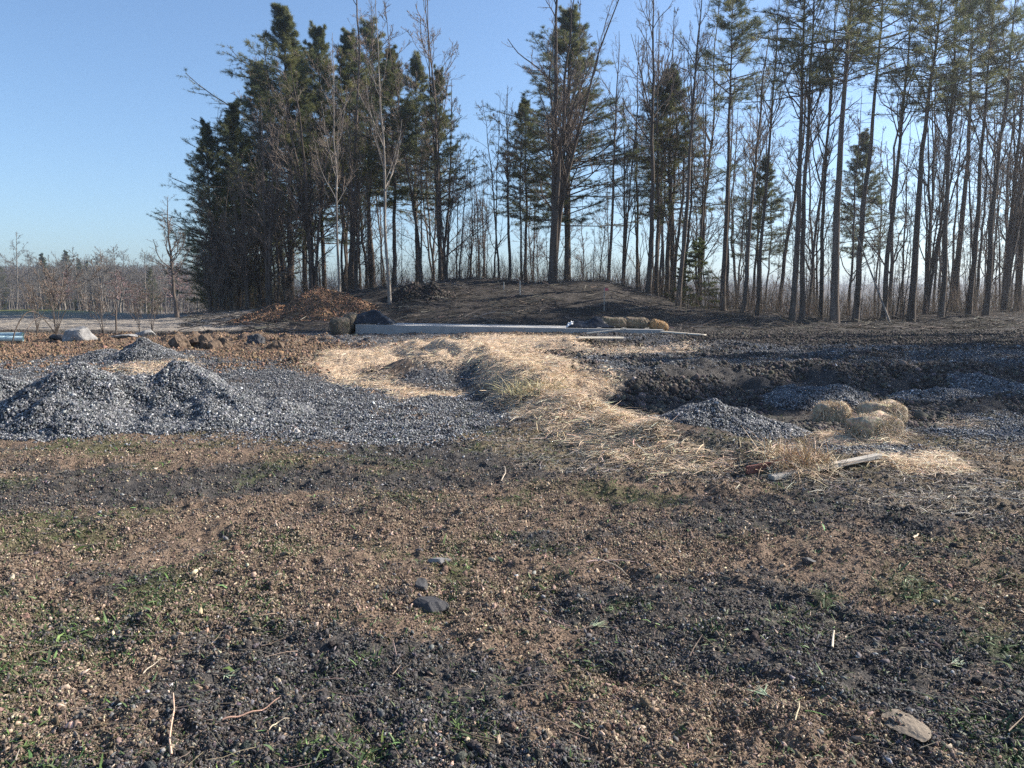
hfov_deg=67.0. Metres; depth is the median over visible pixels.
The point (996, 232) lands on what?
sapling
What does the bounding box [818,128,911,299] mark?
pine tree
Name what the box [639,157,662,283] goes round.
sapling
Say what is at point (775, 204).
pine tree
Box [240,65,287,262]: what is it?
sapling
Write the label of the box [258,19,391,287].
pine tree
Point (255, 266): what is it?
sapling
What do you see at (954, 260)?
sapling
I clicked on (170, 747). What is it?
twig
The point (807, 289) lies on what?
sapling
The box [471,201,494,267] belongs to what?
sapling
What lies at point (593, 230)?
sapling
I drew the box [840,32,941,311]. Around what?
sapling
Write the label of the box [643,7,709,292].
sapling
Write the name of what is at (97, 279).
bare tree
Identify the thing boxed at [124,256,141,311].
bare tree
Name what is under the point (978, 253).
sapling
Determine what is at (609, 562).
twig
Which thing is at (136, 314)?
bare shrub
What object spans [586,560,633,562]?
twig
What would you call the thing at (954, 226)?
sapling
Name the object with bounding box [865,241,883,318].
sapling
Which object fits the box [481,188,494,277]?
sapling
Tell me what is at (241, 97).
sapling
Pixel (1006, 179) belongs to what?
sapling
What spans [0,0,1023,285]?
sky
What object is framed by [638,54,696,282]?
sapling
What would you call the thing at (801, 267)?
sapling
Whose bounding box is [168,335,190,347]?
clod
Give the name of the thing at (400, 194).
pine tree
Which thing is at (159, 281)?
bare tree
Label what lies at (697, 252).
sapling
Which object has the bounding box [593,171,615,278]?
sapling
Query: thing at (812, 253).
sapling
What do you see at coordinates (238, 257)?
sapling
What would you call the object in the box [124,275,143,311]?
bare tree
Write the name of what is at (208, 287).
bare shrub
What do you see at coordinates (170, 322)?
ground
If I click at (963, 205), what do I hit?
pine tree
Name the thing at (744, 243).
sapling
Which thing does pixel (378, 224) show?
sapling
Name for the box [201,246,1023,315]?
undergrowth
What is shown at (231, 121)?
pine tree
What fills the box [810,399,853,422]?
hay bale
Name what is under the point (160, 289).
bare tree
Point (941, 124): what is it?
sapling
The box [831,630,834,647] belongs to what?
twig
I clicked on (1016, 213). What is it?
bare tree
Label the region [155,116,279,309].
pine tree
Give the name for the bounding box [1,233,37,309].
bare tree
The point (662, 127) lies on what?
pine tree
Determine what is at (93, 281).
bare tree
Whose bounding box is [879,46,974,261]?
sapling
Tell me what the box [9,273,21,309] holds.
bare tree
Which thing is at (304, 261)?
pine tree
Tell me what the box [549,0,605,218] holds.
sapling
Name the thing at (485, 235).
sapling
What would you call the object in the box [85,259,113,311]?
bare tree
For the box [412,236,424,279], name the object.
sapling
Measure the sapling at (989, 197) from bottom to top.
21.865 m
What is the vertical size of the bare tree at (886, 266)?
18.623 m
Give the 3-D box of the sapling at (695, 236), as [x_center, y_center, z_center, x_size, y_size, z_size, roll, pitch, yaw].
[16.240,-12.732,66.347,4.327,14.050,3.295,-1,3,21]
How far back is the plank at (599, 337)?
19.61 m
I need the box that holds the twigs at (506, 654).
[0,402,1023,767]
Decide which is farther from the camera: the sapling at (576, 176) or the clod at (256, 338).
the sapling at (576, 176)
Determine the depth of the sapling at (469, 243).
82.85 m
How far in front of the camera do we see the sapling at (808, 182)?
61.58 m
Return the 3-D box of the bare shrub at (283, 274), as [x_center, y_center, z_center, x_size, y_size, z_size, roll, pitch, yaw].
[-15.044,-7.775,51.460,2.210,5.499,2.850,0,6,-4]
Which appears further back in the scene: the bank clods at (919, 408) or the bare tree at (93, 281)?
the bare tree at (93, 281)
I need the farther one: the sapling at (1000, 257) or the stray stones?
the sapling at (1000, 257)
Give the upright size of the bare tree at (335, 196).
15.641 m
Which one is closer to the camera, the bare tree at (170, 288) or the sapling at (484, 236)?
the sapling at (484, 236)
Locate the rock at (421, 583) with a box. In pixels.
[414,577,427,590]
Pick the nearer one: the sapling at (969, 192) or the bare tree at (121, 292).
the sapling at (969, 192)
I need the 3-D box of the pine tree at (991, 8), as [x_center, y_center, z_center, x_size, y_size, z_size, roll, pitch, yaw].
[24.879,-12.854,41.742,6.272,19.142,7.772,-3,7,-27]
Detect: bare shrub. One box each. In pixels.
[19,277,66,333]
[34,254,107,334]
[77,283,120,335]
[123,280,165,330]
[124,294,150,331]
[185,218,228,309]
[194,238,236,310]
[197,198,254,309]
[231,220,279,305]
[272,229,299,302]
[299,246,327,286]
[359,229,384,285]
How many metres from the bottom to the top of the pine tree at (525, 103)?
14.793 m
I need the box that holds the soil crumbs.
[0,386,1023,767]
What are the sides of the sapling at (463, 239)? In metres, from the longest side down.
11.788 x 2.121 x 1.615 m
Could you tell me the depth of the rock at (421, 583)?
4.28 m
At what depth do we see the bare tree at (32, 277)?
213.88 m
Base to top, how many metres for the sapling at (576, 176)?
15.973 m
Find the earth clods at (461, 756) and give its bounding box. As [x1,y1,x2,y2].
[1,406,1023,767]
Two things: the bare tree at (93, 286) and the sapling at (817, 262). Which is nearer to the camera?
the sapling at (817, 262)
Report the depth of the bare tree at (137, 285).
151.18 m
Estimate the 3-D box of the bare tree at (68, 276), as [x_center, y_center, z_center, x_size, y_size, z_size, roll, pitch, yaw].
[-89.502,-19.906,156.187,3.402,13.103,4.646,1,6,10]
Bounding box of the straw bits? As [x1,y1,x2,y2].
[0,421,1023,767]
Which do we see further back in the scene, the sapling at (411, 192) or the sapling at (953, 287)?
the sapling at (411, 192)
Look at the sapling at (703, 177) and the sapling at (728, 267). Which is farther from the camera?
the sapling at (728, 267)
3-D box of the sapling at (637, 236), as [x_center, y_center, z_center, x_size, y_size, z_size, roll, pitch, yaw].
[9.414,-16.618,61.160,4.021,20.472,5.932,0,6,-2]
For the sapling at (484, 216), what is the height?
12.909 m
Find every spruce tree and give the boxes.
[665,267,702,303]
[666,237,720,308]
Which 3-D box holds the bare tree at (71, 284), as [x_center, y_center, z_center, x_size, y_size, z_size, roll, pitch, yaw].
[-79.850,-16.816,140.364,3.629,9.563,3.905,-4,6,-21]
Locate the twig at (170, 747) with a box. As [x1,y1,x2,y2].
[168,693,174,754]
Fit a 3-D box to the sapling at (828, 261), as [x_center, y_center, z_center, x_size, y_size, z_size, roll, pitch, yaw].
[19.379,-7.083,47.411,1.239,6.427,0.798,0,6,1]
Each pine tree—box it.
[0,267,14,309]
[28,253,62,309]
[54,250,88,309]
[70,259,96,310]
[71,261,96,309]
[134,267,167,313]
[147,98,295,309]
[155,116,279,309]
[161,2,346,299]
[192,186,273,306]
[193,214,241,309]
[194,59,300,304]
[220,44,365,288]
[235,166,321,308]
[236,30,317,289]
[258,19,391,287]
[280,14,454,287]
[287,26,422,288]
[332,43,448,284]
[377,49,466,281]
[395,65,489,271]
[477,4,660,280]
[481,92,551,276]
[605,63,757,297]
[673,0,807,310]
[721,154,801,307]
[730,0,875,321]
[764,0,940,323]
[796,0,972,322]
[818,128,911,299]
[856,0,1023,321]
[908,0,1023,315]
[909,0,1023,308]
[970,0,1023,309]
[973,26,1023,118]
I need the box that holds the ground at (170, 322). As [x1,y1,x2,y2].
[0,278,1023,767]
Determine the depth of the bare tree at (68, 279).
153.36 m
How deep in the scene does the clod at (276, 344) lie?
22.60 m
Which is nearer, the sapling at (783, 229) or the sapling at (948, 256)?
the sapling at (948, 256)
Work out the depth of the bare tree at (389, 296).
40.83 m
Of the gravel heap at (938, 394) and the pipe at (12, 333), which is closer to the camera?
the gravel heap at (938, 394)
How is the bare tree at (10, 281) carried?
on the ground at (170, 322)
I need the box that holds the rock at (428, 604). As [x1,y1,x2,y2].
[412,596,449,613]
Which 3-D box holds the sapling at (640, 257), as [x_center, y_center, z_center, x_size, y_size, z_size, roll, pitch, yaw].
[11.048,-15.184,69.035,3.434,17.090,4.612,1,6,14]
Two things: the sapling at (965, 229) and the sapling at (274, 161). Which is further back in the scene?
the sapling at (965, 229)
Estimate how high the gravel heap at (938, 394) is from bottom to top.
0.371 m
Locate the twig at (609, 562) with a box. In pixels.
[593,558,626,574]
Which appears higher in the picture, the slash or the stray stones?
the slash
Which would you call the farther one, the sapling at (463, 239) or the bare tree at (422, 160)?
the sapling at (463, 239)
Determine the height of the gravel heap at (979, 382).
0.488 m
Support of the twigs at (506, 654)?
on the ground at (170, 322)
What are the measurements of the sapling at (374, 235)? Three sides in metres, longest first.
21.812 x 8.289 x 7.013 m
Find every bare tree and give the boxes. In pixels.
[0,257,25,309]
[0,269,20,309]
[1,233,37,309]
[1,260,13,309]
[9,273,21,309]
[9,273,25,309]
[11,260,38,303]
[12,270,27,309]
[18,262,43,309]
[19,258,44,305]
[21,250,41,304]
[22,255,43,308]
[22,256,39,306]
[25,257,48,309]
[26,259,47,309]
[34,255,70,309]
[42,251,68,309]
[46,270,78,309]
[47,257,72,308]
[53,255,77,309]
[55,247,94,310]
[57,254,73,310]
[59,259,79,303]
[64,266,81,310]
[66,253,84,310]
[75,263,102,310]
[75,270,87,310]
[76,257,96,310]
[77,260,96,310]
[80,247,114,310]
[82,254,109,306]
[83,265,96,307]
[85,251,107,311]
[85,254,105,308]
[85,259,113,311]
[93,250,120,311]
[99,244,137,311]
[100,253,118,311]
[101,252,112,302]
[101,270,135,312]
[103,258,118,311]
[107,257,129,310]
[109,262,129,300]
[113,249,137,312]
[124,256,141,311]
[124,258,144,310]
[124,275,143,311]
[126,250,157,312]
[127,282,149,312]
[130,271,151,312]
[137,261,158,308]
[138,265,151,306]
[140,194,199,317]
[144,259,162,312]
[145,250,164,311]
[147,262,170,313]
[154,261,169,313]
[154,262,194,312]
[155,253,180,313]
[158,257,184,312]
[168,257,187,312]
[170,274,186,312]
[174,261,195,311]
[178,258,202,312]
[183,273,193,311]
[189,171,238,309]
[208,150,265,309]
[222,97,314,306]
[263,53,356,288]
[293,0,407,291]
[307,32,360,291]
[324,104,383,289]
[347,0,406,304]
[410,128,429,281]
[418,131,465,278]
[489,88,522,278]
[501,0,626,281]
[511,108,531,281]
[597,33,627,279]
[607,75,662,285]
[614,0,685,293]
[636,10,686,295]
[666,0,715,307]
[730,32,791,313]
[749,1,788,315]
[774,0,849,321]
[795,1,861,319]
[870,0,930,320]
[900,55,996,314]
[914,0,981,317]
[956,0,1023,315]
[982,17,1023,309]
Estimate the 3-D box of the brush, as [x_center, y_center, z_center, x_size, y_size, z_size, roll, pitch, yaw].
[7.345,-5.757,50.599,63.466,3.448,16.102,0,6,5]
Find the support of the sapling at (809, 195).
on the ground at (170, 322)
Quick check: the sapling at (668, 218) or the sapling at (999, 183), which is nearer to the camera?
the sapling at (999, 183)
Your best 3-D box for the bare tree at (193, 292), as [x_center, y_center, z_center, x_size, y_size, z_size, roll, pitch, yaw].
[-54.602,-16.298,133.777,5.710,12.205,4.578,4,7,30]
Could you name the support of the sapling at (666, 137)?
on the ground at (170, 322)
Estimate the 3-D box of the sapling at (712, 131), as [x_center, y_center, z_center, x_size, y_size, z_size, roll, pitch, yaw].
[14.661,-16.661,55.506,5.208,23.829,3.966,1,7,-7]
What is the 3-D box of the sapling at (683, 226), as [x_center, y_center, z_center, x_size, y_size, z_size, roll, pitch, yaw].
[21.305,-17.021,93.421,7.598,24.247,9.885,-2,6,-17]
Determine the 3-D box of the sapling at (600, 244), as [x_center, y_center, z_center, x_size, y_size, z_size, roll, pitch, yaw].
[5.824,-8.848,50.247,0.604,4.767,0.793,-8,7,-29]
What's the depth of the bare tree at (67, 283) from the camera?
99.42 m
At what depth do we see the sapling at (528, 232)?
97.53 m
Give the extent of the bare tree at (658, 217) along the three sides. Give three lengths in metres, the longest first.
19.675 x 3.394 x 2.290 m
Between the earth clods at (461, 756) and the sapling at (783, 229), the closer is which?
the earth clods at (461, 756)
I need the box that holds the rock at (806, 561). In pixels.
[801,557,815,565]
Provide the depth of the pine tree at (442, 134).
56.16 m
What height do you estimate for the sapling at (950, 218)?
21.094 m
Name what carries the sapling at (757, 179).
on the ground at (170, 322)
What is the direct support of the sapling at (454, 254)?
on the ground at (170, 322)
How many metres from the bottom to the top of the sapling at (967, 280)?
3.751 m
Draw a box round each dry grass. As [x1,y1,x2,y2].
[472,359,601,401]
[722,408,879,480]
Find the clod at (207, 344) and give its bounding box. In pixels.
[199,340,223,348]
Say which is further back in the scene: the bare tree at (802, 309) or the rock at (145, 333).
the bare tree at (802, 309)
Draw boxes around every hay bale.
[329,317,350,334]
[343,313,356,333]
[602,316,627,327]
[624,317,649,328]
[648,319,667,330]
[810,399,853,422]
[833,411,909,439]
[853,399,911,421]
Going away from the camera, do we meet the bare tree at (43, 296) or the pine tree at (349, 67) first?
the pine tree at (349, 67)
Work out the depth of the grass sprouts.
3.70 m
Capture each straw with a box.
[106,333,1004,485]
[455,417,1023,519]
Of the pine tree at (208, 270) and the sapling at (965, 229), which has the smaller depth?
the pine tree at (208, 270)
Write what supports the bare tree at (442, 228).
on the ground at (170, 322)
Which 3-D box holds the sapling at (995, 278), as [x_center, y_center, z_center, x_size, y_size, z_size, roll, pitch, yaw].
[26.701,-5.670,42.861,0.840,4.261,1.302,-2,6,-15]
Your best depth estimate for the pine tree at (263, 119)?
61.22 m
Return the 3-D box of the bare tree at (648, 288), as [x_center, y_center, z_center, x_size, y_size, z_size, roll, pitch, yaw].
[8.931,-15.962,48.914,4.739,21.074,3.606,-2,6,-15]
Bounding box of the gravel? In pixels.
[0,332,1023,459]
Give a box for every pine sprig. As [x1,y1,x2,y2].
[211,669,236,678]
[579,617,609,630]
[748,686,778,700]
[943,657,962,666]
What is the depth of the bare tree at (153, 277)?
143.51 m
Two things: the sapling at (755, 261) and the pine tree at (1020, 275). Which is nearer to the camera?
the pine tree at (1020, 275)
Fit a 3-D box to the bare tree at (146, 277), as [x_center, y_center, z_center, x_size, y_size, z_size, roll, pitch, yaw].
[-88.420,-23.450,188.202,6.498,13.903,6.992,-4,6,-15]
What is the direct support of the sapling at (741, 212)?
on the ground at (170, 322)
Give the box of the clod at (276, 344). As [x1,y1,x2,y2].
[266,341,284,348]
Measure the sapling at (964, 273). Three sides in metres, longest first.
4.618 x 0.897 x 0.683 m
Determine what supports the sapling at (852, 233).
on the ground at (170, 322)
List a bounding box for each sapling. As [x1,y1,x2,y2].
[11,311,55,343]
[21,317,53,342]
[188,110,227,235]
[226,189,248,306]
[230,55,267,250]
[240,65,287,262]
[241,120,287,303]
[247,233,263,305]
[250,110,279,293]
[264,125,298,291]
[291,110,332,290]
[292,155,322,255]
[295,235,320,284]
[295,241,305,292]
[308,93,349,285]
[311,84,369,287]
[324,133,351,270]
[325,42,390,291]
[334,141,407,277]
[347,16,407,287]
[347,91,383,287]
[351,183,377,287]
[357,2,422,281]
[362,213,379,285]
[363,195,405,284]
[366,133,390,283]
[387,110,434,278]
[389,222,399,284]
[390,115,441,273]
[397,178,424,271]
[397,210,405,285]
[398,80,486,252]
[400,0,465,270]
[401,0,462,279]
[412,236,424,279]
[425,169,480,268]
[444,152,490,276]
[446,143,468,274]
[448,146,485,278]
[449,233,462,276]
[450,213,485,277]
[453,210,470,275]
[463,101,516,278]
[465,163,490,270]
[466,168,482,275]
[469,215,488,267]
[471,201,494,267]
[474,178,490,277]
[474,186,504,273]
[475,157,497,269]
[477,112,516,277]
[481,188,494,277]
[511,157,542,272]
[516,203,531,281]
[521,136,551,281]
[523,209,547,276]
[523,224,546,274]
[532,165,581,261]
[539,204,550,280]
[548,187,580,274]
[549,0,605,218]
[570,160,584,191]
[571,201,605,273]
[585,169,621,258]
[589,214,601,278]
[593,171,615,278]
[596,211,606,277]
[596,216,608,278]
[600,187,643,286]
[605,35,660,289]
[615,138,648,286]
[625,40,697,285]
[629,53,722,299]
[632,122,676,258]
[634,53,708,255]
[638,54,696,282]
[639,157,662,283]
[642,104,700,284]
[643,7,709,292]
[644,67,723,292]
[646,105,690,295]
[655,151,706,295]
[655,188,693,236]
[660,47,733,303]
[675,178,723,284]
[676,167,733,284]
[682,74,724,305]
[687,3,746,291]
[687,180,723,304]
[697,104,768,296]
[700,80,772,304]
[702,263,711,315]
[712,144,767,286]
[714,155,746,299]
[725,143,759,306]
[728,192,750,309]
[732,108,777,290]
[734,190,750,289]
[737,77,786,298]
[738,222,769,306]
[741,102,794,309]
[742,167,793,305]
[765,51,825,311]
[770,255,788,305]
[774,178,793,256]
[777,9,859,312]
[777,199,809,316]
[781,48,841,312]
[783,158,867,312]
[785,171,826,239]
[786,236,827,306]
[791,231,803,278]
[805,217,812,297]
[805,253,813,314]
[805,262,817,307]
[817,225,832,295]
[824,216,832,316]
[827,95,889,313]
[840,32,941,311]
[846,253,862,321]
[860,254,871,318]
[862,126,898,311]
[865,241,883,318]
[866,206,881,304]
[869,198,895,312]
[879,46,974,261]
[884,114,937,299]
[888,190,921,320]
[888,238,909,316]
[890,259,901,303]
[891,215,925,320]
[894,237,908,313]
[896,260,908,313]
[900,134,975,304]
[901,36,968,262]
[919,200,953,311]
[922,189,967,305]
[924,56,963,311]
[924,132,974,292]
[930,86,1000,308]
[935,232,950,289]
[939,215,970,316]
[941,71,992,299]
[947,163,985,292]
[947,267,958,312]
[952,100,1020,306]
[952,147,984,275]
[953,208,970,301]
[958,243,967,304]
[959,68,1017,270]
[960,66,1023,282]
[960,203,986,301]
[964,254,973,315]
[965,67,1023,307]
[965,158,1016,284]
[965,160,1000,286]
[971,100,1012,223]
[974,180,1003,300]
[976,125,1013,298]
[978,224,995,272]
[981,142,1023,293]
[983,246,1004,303]
[985,209,1004,305]
[992,203,1008,308]
[999,163,1022,302]
[1005,103,1023,288]
[1012,242,1023,310]
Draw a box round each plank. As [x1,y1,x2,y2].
[576,337,623,337]
[586,328,625,333]
[660,331,705,335]
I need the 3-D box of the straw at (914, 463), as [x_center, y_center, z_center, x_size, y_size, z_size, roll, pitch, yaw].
[1.513,-0.473,17.896,19.754,1.230,16.089,6,8,44]
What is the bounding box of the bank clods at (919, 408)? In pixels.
[489,350,1023,432]
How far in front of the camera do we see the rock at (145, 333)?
25.90 m
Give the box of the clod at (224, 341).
[216,337,232,346]
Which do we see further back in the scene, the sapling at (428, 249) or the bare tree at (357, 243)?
the sapling at (428, 249)
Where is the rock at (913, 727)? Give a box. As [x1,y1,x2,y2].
[881,709,930,741]
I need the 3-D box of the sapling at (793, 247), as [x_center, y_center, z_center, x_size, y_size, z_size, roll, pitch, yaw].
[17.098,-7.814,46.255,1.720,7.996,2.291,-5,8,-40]
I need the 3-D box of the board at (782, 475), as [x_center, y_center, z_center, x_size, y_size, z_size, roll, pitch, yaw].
[2.935,0.765,7.192,1.417,0.041,0.076,-6,8,-26]
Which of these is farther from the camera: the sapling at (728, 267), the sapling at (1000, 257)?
the sapling at (728, 267)
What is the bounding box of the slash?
[177,275,1023,331]
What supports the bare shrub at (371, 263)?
on the ground at (170, 322)
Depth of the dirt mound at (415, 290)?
42.61 m
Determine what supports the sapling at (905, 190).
on the ground at (170, 322)
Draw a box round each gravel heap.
[0,361,158,441]
[64,337,187,364]
[122,359,316,435]
[647,398,812,440]
[760,383,872,410]
[889,386,983,404]
[946,372,1023,396]
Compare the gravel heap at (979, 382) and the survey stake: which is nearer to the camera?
the gravel heap at (979, 382)
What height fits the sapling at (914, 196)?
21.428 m
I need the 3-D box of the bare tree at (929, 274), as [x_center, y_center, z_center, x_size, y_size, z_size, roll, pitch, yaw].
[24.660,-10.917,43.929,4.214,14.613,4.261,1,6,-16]
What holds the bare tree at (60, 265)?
on the ground at (170, 322)
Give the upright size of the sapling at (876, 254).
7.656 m
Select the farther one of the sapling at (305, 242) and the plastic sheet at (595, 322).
the sapling at (305, 242)
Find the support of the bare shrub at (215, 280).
on the ground at (170, 322)
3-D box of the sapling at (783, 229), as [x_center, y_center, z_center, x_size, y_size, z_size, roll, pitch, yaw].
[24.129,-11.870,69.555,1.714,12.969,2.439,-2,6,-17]
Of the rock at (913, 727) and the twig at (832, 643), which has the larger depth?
the twig at (832, 643)
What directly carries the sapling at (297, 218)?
on the ground at (170, 322)
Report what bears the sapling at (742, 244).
on the ground at (170, 322)
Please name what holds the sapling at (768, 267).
on the ground at (170, 322)
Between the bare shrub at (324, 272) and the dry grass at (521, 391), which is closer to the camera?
the dry grass at (521, 391)
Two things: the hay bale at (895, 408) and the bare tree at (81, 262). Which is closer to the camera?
the hay bale at (895, 408)
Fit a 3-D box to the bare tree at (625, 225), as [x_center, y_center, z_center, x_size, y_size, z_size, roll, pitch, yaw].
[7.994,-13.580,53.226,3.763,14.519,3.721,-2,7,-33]
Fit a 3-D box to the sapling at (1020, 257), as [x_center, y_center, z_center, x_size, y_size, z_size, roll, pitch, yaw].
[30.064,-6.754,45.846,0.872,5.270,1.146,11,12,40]
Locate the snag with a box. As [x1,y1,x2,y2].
[115,302,116,333]
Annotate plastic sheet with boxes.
[353,309,396,323]
[567,317,614,327]
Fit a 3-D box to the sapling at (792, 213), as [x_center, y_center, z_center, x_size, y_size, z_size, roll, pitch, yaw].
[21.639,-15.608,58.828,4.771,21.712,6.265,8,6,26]
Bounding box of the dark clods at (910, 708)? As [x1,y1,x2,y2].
[0,358,1023,767]
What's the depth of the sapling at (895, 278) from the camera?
44.12 m
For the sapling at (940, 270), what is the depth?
46.00 m
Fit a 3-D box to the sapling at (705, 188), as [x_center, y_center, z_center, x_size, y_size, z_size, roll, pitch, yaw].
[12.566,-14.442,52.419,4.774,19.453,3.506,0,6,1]
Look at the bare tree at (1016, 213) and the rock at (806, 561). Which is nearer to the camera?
the rock at (806, 561)
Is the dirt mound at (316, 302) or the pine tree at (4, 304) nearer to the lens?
the dirt mound at (316, 302)
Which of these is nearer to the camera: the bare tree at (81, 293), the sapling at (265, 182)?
the sapling at (265, 182)
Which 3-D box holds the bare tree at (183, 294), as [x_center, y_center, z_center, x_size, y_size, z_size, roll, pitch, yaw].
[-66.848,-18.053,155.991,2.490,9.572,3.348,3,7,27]
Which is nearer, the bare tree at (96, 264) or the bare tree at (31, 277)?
the bare tree at (96, 264)
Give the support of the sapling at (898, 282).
on the ground at (170, 322)
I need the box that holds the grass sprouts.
[0,397,1023,767]
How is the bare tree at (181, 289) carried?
on the ground at (170, 322)
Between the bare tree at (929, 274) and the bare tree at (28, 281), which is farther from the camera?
the bare tree at (28, 281)
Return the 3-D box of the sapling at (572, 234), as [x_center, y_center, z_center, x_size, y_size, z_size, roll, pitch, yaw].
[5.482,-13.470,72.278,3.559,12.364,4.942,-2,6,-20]
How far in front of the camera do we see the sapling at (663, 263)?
80.92 m
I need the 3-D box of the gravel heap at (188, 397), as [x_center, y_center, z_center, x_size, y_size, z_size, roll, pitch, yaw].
[-4.980,0.208,10.666,5.250,0.973,5.249,0,6,0]
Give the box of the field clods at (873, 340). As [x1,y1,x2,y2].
[0,328,1023,376]
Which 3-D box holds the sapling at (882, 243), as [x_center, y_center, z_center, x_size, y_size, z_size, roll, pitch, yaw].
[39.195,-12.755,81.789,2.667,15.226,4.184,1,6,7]
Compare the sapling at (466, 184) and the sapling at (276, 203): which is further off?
the sapling at (276, 203)
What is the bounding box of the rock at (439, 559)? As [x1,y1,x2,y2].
[427,557,451,563]
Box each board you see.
[745,459,786,474]
[768,453,881,480]
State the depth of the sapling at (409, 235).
73.84 m
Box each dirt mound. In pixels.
[225,286,377,324]
[386,281,454,302]
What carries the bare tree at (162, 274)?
on the ground at (170, 322)
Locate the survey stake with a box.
[604,287,607,310]
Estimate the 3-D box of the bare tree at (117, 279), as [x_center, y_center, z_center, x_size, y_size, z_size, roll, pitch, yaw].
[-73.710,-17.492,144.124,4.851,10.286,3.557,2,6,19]
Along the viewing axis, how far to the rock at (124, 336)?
24.96 m
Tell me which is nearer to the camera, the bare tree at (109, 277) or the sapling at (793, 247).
the sapling at (793, 247)
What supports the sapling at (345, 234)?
on the ground at (170, 322)
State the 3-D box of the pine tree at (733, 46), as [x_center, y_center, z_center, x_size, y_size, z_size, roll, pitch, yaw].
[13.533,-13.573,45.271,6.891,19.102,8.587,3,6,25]
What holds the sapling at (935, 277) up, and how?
on the ground at (170, 322)
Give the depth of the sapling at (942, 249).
68.61 m
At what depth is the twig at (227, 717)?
2.98 m
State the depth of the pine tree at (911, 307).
39.27 m
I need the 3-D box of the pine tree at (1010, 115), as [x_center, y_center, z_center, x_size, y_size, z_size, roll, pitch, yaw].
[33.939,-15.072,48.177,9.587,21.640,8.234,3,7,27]
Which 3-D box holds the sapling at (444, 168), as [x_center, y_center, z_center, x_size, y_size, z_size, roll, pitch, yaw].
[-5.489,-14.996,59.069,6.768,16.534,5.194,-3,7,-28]
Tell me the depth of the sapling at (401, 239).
51.89 m
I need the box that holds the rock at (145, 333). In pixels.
[135,329,155,336]
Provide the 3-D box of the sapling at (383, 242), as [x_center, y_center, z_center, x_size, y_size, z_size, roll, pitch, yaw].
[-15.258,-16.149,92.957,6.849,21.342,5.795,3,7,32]
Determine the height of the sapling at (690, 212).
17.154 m
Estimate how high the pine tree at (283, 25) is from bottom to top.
22.164 m
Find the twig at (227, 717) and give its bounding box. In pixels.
[222,697,279,719]
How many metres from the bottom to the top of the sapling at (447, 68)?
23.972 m
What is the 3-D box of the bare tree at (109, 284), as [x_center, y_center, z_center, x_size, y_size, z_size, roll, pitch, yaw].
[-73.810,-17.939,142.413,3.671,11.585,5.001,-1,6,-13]
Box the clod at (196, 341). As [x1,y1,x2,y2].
[189,333,212,346]
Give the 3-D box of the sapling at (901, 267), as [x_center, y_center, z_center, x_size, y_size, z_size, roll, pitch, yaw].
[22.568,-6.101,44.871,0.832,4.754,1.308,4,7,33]
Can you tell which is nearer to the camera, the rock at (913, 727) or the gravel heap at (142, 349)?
the rock at (913, 727)
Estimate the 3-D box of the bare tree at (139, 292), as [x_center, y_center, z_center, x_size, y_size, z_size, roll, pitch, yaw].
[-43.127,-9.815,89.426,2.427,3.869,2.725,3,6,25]
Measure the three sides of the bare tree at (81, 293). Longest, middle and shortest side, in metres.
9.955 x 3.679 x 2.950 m
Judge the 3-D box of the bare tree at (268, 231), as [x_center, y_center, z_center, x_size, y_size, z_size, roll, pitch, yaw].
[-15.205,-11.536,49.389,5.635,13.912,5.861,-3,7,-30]
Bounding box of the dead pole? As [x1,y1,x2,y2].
[856,235,890,322]
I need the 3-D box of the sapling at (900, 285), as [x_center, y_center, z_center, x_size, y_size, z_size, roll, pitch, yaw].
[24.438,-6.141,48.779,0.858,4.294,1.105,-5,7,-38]
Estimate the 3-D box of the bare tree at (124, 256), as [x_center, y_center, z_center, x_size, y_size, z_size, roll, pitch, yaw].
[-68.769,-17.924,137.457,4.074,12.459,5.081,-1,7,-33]
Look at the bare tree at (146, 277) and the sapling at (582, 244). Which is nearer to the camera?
the sapling at (582, 244)
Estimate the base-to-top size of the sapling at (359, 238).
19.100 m
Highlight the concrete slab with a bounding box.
[356,323,663,334]
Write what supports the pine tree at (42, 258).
on the ground at (170, 322)
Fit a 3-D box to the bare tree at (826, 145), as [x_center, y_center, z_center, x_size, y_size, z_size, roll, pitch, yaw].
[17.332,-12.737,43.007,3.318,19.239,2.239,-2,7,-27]
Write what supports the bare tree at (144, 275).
on the ground at (170, 322)
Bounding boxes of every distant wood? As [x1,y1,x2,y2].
[0,261,207,312]
[272,273,1023,315]
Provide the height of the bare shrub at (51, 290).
3.227 m
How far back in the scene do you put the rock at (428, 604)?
4.06 m
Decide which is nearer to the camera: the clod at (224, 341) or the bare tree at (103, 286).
the clod at (224, 341)
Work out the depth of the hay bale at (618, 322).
30.23 m
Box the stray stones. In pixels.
[8,414,1023,767]
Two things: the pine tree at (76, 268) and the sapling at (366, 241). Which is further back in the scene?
the pine tree at (76, 268)
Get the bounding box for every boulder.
[49,334,62,339]
[62,326,97,341]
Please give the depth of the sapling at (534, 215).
89.06 m
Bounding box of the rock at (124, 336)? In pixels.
[109,334,137,338]
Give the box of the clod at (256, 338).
[245,333,264,343]
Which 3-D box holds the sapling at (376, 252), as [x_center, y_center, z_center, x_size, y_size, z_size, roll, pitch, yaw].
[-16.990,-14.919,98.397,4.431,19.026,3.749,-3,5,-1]
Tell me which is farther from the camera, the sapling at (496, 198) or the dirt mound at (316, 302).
the sapling at (496, 198)
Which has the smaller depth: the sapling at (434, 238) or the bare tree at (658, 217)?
the bare tree at (658, 217)
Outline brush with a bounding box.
[197,273,1023,319]
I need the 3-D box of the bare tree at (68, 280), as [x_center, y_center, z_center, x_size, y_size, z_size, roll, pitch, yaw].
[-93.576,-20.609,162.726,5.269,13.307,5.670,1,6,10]
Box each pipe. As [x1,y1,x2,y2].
[0,332,23,335]
[0,336,23,340]
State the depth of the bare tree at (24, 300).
176.77 m

